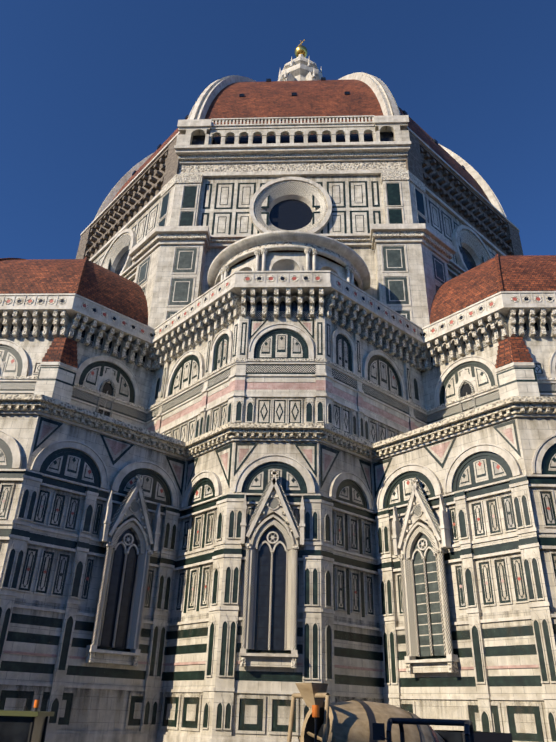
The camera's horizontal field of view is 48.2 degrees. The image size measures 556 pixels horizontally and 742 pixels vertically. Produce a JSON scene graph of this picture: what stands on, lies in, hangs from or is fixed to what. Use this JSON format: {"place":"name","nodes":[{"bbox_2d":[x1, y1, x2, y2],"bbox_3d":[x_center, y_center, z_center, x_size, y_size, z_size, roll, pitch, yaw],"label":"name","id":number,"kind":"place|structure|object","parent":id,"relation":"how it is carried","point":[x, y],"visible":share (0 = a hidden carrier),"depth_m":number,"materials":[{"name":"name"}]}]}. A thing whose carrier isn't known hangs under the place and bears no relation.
{"place":"outdoors","nodes":[
{"label":"outdoors","id":0,"kind":"place"},
{"bbox_2d":[0,700,54,741],"bbox_3d":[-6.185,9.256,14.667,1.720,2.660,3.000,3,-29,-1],"label":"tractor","id":1,"kind":"object","parent":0,"point":[22,726],"visible":1,"depth_m":14.12,"materials":[{"name":"yellow"}]},
{"bbox_2d":[0,394,555,741],"bbox_3d":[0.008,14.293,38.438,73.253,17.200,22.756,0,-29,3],"label":"lower facade","id":2,"kind":"structure","parent":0,"point":[269,591],"depth_m":32.06,"materials":[{"name":"white stone"}]},
{"bbox_2d":[0,176,555,741],"bbox_3d":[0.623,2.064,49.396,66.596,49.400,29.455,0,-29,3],"label":"weathering stains","id":3,"kind":"object","parent":2,"relation":"on","point":[238,616],"visible":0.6,"depth_m":30.44,"materials":[{"name":"brown"}]},
{"bbox_2d":[0,270,555,443],"bbox_3d":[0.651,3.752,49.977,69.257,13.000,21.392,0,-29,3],"label":"upper facade","id":4,"kind":"structure","parent":2,"relation":"on","point":[323,364],"depth_m":44.80,"materials":[{"name":"white stone"}]},
{"bbox_2d":[0,254,555,325],"bbox_3d":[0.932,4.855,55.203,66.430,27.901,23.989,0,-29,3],"label":"tiled roofs","id":5,"kind":"structure","parent":4,"relation":"on","point":[85,277],"depth_m":50.48,"materials":[{"name":"red tile"}]},
{"bbox_2d":[207,230,370,290],"bbox_3d":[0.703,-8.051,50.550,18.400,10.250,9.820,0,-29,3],"label":"exedra","id":6,"kind":"object","parent":4,"relation":"on","point":[287,250],"visible":0.35,"depth_m":49.73,"materials":[{"name":"white stone"}]},
{"bbox_2d":[76,115,523,327],"bbox_3d":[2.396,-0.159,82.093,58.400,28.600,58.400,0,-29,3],"label":"drum","id":7,"kind":"object","parent":4,"relation":"on","point":[165,254],"visible":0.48,"depth_m":61.39,"materials":[{"name":"white stone"}]},
{"bbox_2d":[94,39,505,218],"bbox_3d":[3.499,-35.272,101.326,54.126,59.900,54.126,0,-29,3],"label":"dome","id":8,"kind":"structure","parent":7,"relation":"on","point":[302,86],"depth_m":72.27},
{"bbox_2d":[0,0,555,259],"label":"sky","id":9,"kind":"structure","parent":0,"point":[90,89],"materials":[{"name":"blue"}]},
{"bbox_2d":[372,718,474,741],"bbox_3d":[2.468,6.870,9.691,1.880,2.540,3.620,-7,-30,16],"label":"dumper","id":10,"kind":"object","parent":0,"point":[378,731],"visible":1,"depth_m":9.21,"materials":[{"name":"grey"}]},
{"label":"piazza ground","id":11,"kind":"structure","parent":0,"visible":0},
{"bbox_2d":[287,683,512,741],"bbox_3d":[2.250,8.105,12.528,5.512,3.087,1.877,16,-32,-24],"label":"cement mixer","id":12,"kind":"object","parent":11,"relation":"on","point":[350,720],"visible":0.94,"depth_m":12.30,"materials":[{"name":"grey metal"}]}
]}

